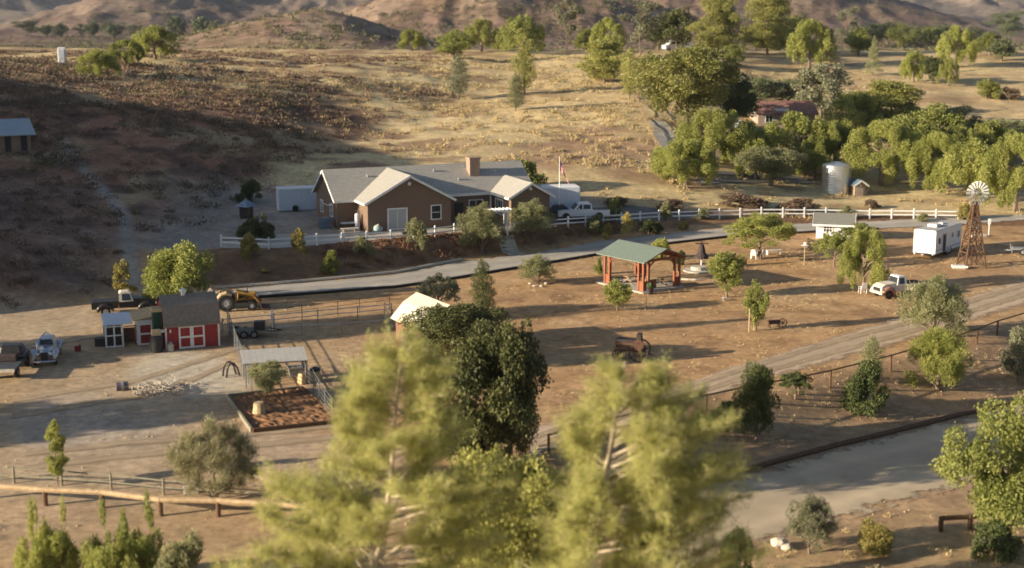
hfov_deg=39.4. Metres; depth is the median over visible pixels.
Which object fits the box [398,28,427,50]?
pepper tree
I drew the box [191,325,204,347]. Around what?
door
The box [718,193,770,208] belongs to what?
bush
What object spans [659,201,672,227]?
sapling
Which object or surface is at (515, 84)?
slim tree
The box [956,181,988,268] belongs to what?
windmill
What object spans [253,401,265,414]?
tree stump
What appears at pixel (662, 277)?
picnic table
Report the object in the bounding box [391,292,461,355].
hay barn
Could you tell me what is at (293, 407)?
planting bed
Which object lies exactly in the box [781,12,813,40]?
tree
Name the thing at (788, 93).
tree
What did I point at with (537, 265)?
olive tree
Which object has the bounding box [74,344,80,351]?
fuel can
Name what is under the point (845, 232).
tree
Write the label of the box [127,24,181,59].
pepper tree
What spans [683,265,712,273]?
fire pit
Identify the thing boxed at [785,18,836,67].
pepper tree
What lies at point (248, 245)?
bush
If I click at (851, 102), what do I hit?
pepper tree
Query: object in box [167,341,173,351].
propane cylinder
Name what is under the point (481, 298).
slim tree
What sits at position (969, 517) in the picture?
guard rail
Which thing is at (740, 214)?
white fence
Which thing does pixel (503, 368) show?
oak tree
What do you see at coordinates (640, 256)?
pavilion
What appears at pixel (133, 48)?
pepper tree
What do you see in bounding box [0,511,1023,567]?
front scrub
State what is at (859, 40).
tree
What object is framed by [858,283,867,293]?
lawn chair
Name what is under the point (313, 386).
corral panel
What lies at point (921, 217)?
bush
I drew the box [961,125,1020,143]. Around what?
tree
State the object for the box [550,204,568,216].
dark car
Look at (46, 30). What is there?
valley tree
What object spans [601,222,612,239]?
bush
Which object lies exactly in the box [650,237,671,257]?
bush
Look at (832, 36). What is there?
conifer
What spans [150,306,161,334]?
green locker
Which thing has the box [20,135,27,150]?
door
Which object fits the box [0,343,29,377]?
flatbed truck
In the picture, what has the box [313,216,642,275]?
bank ground cover
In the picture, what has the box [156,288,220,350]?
red shed
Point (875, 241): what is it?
pepper tree
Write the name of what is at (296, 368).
feed trough
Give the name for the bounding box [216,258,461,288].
stone edging
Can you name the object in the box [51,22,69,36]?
valley tree
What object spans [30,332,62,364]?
silver car
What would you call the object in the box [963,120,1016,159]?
pepper tree
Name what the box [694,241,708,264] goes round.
bell
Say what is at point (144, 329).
door
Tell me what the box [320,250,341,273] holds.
bush
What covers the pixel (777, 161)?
tree
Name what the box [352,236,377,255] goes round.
bush
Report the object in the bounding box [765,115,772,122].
window
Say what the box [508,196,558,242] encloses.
olive tree
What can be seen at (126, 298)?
old truck
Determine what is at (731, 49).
tree
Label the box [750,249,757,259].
lawn chair
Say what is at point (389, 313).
corral panel
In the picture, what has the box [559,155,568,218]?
flagpole
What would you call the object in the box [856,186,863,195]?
door
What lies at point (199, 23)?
valley tree
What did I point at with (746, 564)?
bush
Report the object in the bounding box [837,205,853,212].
bush
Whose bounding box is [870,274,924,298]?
old pickup
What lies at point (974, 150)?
pepper tree
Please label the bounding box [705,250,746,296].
tree
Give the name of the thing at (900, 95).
tree
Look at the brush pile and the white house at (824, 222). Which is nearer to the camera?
the brush pile
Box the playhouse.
[235,198,256,218]
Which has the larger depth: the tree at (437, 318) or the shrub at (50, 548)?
the tree at (437, 318)
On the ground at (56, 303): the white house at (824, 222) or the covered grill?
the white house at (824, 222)
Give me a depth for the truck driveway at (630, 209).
165.90 m
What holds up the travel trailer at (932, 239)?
on the ground at (56, 303)
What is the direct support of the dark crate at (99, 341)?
on the ground at (56, 303)
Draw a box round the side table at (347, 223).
[340,222,354,229]
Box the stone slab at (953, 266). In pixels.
[951,264,967,268]
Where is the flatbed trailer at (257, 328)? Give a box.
[228,320,281,338]
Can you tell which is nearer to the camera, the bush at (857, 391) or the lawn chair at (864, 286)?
the bush at (857, 391)
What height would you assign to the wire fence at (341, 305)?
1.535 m
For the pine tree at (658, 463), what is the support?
on the ground at (56, 303)
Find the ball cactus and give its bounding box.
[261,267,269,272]
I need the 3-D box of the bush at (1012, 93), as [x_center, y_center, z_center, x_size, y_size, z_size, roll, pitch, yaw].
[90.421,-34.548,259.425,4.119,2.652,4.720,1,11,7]
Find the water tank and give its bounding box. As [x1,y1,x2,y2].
[821,161,850,194]
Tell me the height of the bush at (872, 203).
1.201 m
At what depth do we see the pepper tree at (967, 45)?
301.46 m
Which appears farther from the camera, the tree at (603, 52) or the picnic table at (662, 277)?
the tree at (603, 52)
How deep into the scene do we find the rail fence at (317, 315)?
116.81 m
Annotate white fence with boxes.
[220,223,477,248]
[552,207,958,227]
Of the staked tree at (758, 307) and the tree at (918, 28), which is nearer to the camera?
the staked tree at (758, 307)
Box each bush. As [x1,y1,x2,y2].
[154,527,205,567]
[235,178,262,202]
[239,232,259,258]
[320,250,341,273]
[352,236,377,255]
[405,217,430,250]
[513,157,548,184]
[586,214,603,233]
[593,258,602,274]
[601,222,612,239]
[603,197,628,206]
[606,196,622,216]
[637,218,663,234]
[650,145,679,165]
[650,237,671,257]
[656,198,684,210]
[676,250,685,263]
[678,221,688,229]
[695,207,709,219]
[710,400,741,431]
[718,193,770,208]
[720,525,753,567]
[775,197,821,212]
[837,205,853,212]
[839,358,890,417]
[856,515,894,557]
[863,199,881,208]
[916,213,927,221]
[935,104,982,127]
[956,203,973,218]
[968,517,1023,565]
[975,78,1003,99]
[999,86,1021,99]
[1000,325,1023,381]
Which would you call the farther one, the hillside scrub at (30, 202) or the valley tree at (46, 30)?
the valley tree at (46, 30)
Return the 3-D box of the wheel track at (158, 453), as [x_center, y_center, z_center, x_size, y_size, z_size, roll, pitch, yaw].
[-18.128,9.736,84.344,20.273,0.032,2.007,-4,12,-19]
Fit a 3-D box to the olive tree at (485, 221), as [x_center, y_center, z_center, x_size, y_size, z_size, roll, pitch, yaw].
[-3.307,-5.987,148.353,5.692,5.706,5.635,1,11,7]
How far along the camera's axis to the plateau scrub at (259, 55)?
210.11 m
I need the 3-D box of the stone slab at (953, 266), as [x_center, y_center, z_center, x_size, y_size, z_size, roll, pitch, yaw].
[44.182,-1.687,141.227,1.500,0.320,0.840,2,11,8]
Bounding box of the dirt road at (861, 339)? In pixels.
[529,278,1023,456]
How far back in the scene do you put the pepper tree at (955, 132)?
198.20 m
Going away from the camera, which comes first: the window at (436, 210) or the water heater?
the water heater
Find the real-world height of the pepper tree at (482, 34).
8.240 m
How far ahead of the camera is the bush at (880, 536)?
72.26 m
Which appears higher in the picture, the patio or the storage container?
the storage container
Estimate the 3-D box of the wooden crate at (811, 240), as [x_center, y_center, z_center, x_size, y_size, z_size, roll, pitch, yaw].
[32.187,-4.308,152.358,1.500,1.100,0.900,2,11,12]
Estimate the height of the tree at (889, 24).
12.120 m
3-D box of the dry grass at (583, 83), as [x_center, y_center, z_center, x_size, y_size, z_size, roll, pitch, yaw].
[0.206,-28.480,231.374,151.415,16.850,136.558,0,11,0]
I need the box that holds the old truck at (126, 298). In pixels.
[91,289,155,313]
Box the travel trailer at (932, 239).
[912,221,961,255]
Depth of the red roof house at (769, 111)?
227.72 m
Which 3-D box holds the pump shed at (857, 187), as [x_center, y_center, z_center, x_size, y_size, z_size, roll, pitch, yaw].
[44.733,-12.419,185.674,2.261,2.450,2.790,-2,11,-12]
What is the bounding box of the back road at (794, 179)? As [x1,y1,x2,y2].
[698,171,821,184]
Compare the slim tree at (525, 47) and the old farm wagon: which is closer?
the old farm wagon
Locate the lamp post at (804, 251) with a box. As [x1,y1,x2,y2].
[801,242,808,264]
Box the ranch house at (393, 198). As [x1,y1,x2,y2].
[311,156,555,231]
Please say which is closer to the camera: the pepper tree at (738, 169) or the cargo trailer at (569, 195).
the cargo trailer at (569, 195)
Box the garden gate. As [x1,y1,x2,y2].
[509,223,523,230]
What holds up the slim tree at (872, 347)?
on the ground at (56, 303)
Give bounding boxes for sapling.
[44,418,69,485]
[112,258,137,292]
[290,228,309,254]
[620,211,634,237]
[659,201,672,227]
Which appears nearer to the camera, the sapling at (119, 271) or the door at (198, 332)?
the door at (198, 332)
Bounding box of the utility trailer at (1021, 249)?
[1002,244,1023,254]
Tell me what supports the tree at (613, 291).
on the ground at (56, 303)
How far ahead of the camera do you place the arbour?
150.82 m
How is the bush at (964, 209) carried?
on the ground at (56, 303)
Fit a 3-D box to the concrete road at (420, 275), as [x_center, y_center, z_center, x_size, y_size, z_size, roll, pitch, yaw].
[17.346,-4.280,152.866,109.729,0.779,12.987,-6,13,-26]
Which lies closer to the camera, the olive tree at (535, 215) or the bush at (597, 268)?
the bush at (597, 268)
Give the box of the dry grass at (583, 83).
[9,48,1023,218]
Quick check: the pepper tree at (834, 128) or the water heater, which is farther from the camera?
the pepper tree at (834, 128)
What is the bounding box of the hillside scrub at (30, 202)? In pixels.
[0,54,456,308]
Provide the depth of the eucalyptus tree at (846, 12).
685.12 m
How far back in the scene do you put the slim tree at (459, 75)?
231.94 m
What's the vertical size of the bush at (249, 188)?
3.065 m
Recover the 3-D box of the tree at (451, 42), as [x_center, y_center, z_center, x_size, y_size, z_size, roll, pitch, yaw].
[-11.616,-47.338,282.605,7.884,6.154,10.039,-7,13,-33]
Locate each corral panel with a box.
[227,308,251,390]
[281,365,303,377]
[299,346,332,418]
[384,302,395,326]
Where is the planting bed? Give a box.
[226,386,338,432]
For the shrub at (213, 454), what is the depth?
74.05 m
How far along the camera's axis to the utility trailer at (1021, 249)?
148.53 m
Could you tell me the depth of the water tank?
184.82 m
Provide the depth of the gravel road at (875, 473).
83.92 m
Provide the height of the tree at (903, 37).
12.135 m
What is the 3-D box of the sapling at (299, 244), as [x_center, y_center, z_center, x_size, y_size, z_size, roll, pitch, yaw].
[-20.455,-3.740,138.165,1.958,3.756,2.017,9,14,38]
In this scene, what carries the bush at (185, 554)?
on the ground at (56, 303)
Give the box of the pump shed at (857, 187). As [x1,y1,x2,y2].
[849,178,869,195]
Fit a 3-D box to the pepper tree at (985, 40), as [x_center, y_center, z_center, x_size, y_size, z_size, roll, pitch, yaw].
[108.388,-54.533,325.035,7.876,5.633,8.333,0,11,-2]
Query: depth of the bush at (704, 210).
165.96 m
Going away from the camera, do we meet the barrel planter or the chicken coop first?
the chicken coop
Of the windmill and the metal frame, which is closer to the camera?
the metal frame
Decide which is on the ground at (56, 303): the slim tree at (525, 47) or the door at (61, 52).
the slim tree at (525, 47)
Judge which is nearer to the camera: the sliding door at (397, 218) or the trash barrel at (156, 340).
the trash barrel at (156, 340)
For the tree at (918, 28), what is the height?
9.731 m
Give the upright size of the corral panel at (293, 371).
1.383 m
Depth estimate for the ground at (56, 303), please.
129.89 m
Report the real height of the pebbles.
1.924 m
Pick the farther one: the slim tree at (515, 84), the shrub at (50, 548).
the slim tree at (515, 84)
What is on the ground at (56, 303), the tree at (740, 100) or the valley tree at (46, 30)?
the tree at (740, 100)
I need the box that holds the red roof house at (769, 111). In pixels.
[748,100,818,127]
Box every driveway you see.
[555,205,726,222]
[649,118,675,146]
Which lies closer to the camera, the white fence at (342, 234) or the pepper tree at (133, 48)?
the white fence at (342, 234)
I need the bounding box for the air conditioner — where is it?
[318,217,331,228]
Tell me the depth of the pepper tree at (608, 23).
285.97 m
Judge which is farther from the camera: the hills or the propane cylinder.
the hills
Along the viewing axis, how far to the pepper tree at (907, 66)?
279.50 m
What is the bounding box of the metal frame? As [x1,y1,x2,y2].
[222,361,239,377]
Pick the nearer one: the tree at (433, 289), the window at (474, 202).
the tree at (433, 289)
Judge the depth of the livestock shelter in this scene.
98.72 m
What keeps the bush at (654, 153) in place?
on the ground at (56, 303)
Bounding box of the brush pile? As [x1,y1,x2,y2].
[126,373,191,398]
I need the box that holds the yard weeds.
[0,248,1023,517]
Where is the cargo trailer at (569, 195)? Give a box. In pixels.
[539,184,579,207]
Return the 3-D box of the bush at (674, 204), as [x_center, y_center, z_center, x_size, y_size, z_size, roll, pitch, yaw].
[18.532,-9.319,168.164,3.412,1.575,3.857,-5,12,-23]
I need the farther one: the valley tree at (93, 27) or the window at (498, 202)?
the valley tree at (93, 27)
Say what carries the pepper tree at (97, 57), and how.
on the ground at (56, 303)
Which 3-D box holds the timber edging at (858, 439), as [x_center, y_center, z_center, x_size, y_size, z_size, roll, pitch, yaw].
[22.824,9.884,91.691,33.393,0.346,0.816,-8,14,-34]
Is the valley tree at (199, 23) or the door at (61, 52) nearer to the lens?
the door at (61, 52)
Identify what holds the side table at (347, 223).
on the ground at (56, 303)
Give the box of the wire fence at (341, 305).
[271,292,413,323]
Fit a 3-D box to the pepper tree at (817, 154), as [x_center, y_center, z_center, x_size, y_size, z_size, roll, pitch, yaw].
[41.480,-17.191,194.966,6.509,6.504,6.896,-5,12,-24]
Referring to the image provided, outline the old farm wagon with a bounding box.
[612,332,661,361]
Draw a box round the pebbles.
[1,249,1022,567]
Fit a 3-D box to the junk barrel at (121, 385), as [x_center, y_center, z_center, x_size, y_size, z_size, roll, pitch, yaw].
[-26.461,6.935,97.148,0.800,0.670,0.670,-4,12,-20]
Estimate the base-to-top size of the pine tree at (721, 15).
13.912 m
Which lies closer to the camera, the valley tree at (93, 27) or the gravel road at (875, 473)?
the gravel road at (875, 473)
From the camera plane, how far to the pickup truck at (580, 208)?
159.50 m
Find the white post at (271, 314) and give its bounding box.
[270,309,273,329]
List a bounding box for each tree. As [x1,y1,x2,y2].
[9,20,39,33]
[34,23,53,35]
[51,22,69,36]
[72,24,85,34]
[75,48,122,75]
[83,20,99,37]
[100,22,125,39]
[106,39,146,63]
[127,24,143,33]
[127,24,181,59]
[140,239,216,301]
[166,15,188,36]
[190,17,209,32]
[206,316,533,567]
[207,20,219,28]
[246,359,286,395]
[396,300,511,366]
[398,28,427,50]
[416,272,460,301]
[427,312,553,476]
[428,439,600,567]
[433,29,476,58]
[444,53,471,98]
[455,200,506,252]
[462,17,500,51]
[467,257,497,312]
[495,14,546,53]
[505,73,524,110]
[507,32,537,94]
[507,349,777,567]
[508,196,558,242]
[517,253,557,284]
[553,0,584,49]
[572,38,627,83]
[574,28,591,51]
[589,16,627,55]
[603,278,632,310]
[616,0,668,54]
[616,47,640,98]
[626,41,742,124]
[645,14,677,50]
[649,138,719,187]
[657,7,696,49]
[674,105,753,165]
[685,0,754,49]
[705,73,761,118]
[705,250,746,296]
[720,118,770,163]
[720,211,797,258]
[721,43,745,63]
[730,146,808,186]
[730,358,781,440]
[734,137,773,178]
[735,0,802,54]
[742,279,770,330]
[749,77,784,100]
[764,107,841,168]
[768,78,813,100]
[778,370,813,399]
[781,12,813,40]
[784,491,838,555]
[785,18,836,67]
[788,62,854,118]
[793,134,840,178]
[799,118,865,171]
[811,230,853,266]
[822,90,884,129]
[834,6,861,46]
[836,226,891,290]
[837,222,882,246]
[840,118,919,185]
[843,27,874,55]
[853,334,888,371]
[856,79,925,121]
[859,23,890,46]
[880,114,941,164]
[881,22,899,43]
[884,23,922,47]
[896,270,972,336]
[899,50,926,82]
[900,102,971,137]
[903,325,975,390]
[904,131,965,192]
[905,25,943,43]
[915,27,947,45]
[919,56,943,83]
[928,390,1023,531]
[931,124,973,160]
[933,136,1005,198]
[935,23,977,64]
[935,57,959,85]
[936,23,951,37]
[959,26,996,43]
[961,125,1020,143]
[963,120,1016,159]
[973,32,1004,55]
[977,132,1023,211]
[984,37,1018,60]
[985,11,1023,36]
[990,118,1023,135]
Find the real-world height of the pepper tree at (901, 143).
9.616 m
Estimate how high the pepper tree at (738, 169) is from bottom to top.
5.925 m
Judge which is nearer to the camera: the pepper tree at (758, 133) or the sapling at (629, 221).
the sapling at (629, 221)
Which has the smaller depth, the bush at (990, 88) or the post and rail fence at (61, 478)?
the post and rail fence at (61, 478)
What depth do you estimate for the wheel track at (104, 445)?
85.83 m
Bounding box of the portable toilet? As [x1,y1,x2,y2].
[57,47,66,62]
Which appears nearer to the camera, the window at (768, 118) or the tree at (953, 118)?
the tree at (953, 118)
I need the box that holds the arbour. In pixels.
[487,207,511,236]
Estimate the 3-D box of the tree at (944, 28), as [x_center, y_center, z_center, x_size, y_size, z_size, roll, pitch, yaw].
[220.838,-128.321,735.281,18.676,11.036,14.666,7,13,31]
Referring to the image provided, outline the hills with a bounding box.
[0,0,1023,50]
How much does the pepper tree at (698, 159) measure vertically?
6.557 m
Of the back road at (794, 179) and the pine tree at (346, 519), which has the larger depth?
the back road at (794, 179)
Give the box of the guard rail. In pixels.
[938,512,992,531]
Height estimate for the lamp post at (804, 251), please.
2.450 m
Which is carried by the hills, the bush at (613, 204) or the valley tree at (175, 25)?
the valley tree at (175, 25)
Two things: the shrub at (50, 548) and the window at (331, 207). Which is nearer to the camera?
the shrub at (50, 548)
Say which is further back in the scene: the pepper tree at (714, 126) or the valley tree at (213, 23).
the valley tree at (213, 23)
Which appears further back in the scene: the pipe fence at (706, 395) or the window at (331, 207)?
the window at (331, 207)
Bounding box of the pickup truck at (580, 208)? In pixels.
[556,201,609,220]
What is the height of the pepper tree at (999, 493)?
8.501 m
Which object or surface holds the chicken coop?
on the ground at (56, 303)
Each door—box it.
[4,136,11,151]
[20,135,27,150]
[59,50,63,62]
[138,323,151,344]
[178,326,191,348]
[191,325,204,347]
[387,207,407,229]
[455,202,463,219]
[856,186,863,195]
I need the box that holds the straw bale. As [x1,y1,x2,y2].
[297,367,320,384]
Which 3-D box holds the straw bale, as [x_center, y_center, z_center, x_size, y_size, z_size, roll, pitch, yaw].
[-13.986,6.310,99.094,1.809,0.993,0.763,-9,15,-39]
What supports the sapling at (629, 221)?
on the ground at (56, 303)
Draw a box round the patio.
[223,225,556,247]
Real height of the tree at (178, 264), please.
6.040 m
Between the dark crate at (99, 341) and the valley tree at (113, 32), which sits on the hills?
the valley tree at (113, 32)
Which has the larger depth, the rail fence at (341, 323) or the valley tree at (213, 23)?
the valley tree at (213, 23)
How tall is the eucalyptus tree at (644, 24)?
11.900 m
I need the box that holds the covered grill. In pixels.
[372,224,383,231]
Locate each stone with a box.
[771,537,787,547]
[781,543,791,550]
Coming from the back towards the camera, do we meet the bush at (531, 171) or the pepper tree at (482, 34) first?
the pepper tree at (482, 34)
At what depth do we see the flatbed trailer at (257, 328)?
112.36 m
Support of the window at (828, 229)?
in the white house at (824, 222)
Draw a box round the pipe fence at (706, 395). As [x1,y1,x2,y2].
[547,313,1023,454]
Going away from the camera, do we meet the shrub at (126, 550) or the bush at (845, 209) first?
the shrub at (126, 550)
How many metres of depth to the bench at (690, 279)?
135.11 m
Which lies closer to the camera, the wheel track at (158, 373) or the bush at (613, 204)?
the wheel track at (158, 373)
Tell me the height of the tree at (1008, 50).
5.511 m
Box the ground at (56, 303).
[0,47,1023,567]
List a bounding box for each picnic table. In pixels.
[339,227,360,235]
[620,274,641,284]
[645,275,667,285]
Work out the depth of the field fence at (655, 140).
210.77 m
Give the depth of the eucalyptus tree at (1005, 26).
848.96 m
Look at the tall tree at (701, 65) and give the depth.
210.25 m
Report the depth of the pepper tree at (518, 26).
306.59 m
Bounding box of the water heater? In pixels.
[355,210,359,230]
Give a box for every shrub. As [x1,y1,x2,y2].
[12,493,81,567]
[79,488,165,567]
[163,412,262,497]
[235,208,275,241]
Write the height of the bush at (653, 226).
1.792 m
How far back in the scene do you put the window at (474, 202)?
158.35 m
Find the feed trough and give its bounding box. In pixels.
[287,364,304,378]
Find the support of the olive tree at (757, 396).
on the ground at (56, 303)
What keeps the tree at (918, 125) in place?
on the ground at (56, 303)
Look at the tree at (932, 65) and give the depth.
277.58 m
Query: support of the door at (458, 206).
in the ranch house at (393, 198)
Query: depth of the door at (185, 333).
108.58 m
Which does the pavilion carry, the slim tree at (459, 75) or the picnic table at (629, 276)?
the picnic table at (629, 276)
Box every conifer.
[821,28,841,65]
[863,36,883,72]
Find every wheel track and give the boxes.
[12,342,246,401]
[12,363,228,418]
[23,432,366,470]
[24,423,364,455]
[25,319,221,348]
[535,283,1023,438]
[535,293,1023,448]
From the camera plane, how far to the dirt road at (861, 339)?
108.62 m
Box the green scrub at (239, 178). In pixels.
[0,56,401,244]
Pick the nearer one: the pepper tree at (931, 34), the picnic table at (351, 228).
the picnic table at (351, 228)
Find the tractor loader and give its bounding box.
[207,285,269,311]
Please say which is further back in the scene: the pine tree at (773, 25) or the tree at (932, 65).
the pine tree at (773, 25)
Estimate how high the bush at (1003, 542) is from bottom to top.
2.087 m
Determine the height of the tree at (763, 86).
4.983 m
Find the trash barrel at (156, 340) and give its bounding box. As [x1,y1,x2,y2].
[149,329,162,352]
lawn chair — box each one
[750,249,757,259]
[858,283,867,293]
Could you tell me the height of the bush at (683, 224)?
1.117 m
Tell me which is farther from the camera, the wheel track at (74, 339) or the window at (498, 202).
the window at (498, 202)
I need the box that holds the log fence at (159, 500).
[0,483,310,516]
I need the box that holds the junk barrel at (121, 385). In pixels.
[116,381,128,390]
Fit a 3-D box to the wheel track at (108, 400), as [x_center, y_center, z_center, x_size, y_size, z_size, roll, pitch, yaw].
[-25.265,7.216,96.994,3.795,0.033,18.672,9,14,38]
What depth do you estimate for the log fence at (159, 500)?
73.65 m
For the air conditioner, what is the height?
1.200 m
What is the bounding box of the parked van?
[662,40,684,50]
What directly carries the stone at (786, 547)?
on the ground at (56, 303)
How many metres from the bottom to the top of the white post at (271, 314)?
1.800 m
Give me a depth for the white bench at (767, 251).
148.96 m
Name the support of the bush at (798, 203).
on the ground at (56, 303)
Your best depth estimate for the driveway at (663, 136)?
209.57 m
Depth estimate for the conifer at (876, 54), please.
290.08 m
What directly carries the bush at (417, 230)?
on the ground at (56, 303)
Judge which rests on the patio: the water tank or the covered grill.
the covered grill
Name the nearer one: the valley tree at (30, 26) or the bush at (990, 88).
the bush at (990, 88)
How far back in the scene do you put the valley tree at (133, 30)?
937.22 m
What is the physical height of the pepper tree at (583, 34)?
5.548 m
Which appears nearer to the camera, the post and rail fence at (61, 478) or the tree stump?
the post and rail fence at (61, 478)
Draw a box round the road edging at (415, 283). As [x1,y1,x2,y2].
[258,227,878,297]
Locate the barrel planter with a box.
[646,282,653,293]
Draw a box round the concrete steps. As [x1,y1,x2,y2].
[497,234,524,255]
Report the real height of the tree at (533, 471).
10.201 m
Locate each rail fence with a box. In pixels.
[0,466,317,500]
[221,303,391,332]
[275,318,391,337]
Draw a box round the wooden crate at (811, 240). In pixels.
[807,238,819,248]
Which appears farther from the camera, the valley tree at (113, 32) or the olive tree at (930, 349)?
the valley tree at (113, 32)
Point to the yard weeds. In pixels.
(692, 362)
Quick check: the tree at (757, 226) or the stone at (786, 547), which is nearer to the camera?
the stone at (786, 547)
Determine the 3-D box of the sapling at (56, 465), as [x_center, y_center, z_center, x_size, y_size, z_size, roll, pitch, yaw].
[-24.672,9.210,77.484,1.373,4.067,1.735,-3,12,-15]
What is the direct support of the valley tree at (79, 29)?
on the hills
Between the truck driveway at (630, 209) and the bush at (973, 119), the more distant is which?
the bush at (973, 119)
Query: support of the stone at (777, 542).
on the ground at (56, 303)
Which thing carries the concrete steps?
on the ground at (56, 303)
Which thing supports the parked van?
on the ground at (56, 303)
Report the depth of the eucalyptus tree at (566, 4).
325.55 m
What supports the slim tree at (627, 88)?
on the ground at (56, 303)
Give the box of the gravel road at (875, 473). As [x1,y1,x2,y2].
[620,405,1023,566]
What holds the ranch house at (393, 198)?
on the ground at (56, 303)
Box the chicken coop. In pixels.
[101,306,151,347]
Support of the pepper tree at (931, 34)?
on the hills
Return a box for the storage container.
[275,185,316,211]
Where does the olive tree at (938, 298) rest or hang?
on the ground at (56, 303)
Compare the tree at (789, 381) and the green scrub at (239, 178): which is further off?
the green scrub at (239, 178)
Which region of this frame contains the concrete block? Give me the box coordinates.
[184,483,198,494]
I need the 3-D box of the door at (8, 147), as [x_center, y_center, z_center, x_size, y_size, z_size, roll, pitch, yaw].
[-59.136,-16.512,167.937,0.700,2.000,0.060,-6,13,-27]
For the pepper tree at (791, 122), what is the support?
on the ground at (56, 303)
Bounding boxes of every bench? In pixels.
[681,278,701,280]
[766,249,780,254]
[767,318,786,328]
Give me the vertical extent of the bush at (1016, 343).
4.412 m
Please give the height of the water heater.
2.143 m
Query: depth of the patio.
146.04 m
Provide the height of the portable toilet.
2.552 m
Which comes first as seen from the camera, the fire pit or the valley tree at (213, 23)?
the fire pit
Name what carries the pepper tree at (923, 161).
on the ground at (56, 303)
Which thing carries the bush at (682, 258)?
on the ground at (56, 303)
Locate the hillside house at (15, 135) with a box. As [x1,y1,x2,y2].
[0,118,35,153]
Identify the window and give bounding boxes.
[320,199,323,212]
[329,203,332,217]
[431,204,441,219]
[469,199,482,210]
[495,198,502,214]
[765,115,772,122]
[823,226,832,232]
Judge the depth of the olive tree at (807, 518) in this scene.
72.42 m
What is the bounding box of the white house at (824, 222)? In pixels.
[812,212,855,238]
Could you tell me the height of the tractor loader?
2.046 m
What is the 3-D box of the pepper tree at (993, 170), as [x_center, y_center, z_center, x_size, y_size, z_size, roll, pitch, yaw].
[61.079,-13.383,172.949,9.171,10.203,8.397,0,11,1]
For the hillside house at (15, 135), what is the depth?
168.63 m
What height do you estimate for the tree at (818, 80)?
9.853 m
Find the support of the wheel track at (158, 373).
on the ground at (56, 303)
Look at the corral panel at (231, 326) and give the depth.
106.34 m
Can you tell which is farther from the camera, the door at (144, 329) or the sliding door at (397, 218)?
the sliding door at (397, 218)
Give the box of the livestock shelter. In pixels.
[240,346,307,387]
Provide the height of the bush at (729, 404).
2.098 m
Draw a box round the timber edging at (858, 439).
[701,399,1022,481]
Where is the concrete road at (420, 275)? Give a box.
[215,214,1023,295]
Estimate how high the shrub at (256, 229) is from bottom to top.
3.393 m
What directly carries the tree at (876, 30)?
on the hills
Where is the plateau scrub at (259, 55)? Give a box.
[0,48,445,165]
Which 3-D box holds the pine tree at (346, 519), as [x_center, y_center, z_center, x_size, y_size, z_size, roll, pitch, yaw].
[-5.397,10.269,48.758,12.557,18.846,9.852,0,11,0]
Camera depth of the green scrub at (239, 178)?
188.98 m
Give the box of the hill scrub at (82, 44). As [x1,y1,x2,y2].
[0,0,1023,50]
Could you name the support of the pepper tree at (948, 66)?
on the ground at (56, 303)
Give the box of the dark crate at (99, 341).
[94,337,105,346]
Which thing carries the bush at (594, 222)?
on the ground at (56, 303)
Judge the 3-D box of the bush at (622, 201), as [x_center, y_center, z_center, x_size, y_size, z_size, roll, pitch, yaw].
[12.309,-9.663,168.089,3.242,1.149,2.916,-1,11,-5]
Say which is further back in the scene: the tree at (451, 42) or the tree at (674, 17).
the tree at (674, 17)
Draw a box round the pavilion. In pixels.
[595,239,688,293]
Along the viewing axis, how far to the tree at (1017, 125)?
213.60 m
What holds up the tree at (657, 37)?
on the ground at (56, 303)
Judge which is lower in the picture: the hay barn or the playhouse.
the hay barn
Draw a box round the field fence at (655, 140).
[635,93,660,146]
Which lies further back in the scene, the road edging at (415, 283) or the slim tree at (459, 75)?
the slim tree at (459, 75)
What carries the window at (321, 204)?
in the ranch house at (393, 198)
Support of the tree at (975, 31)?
on the hills

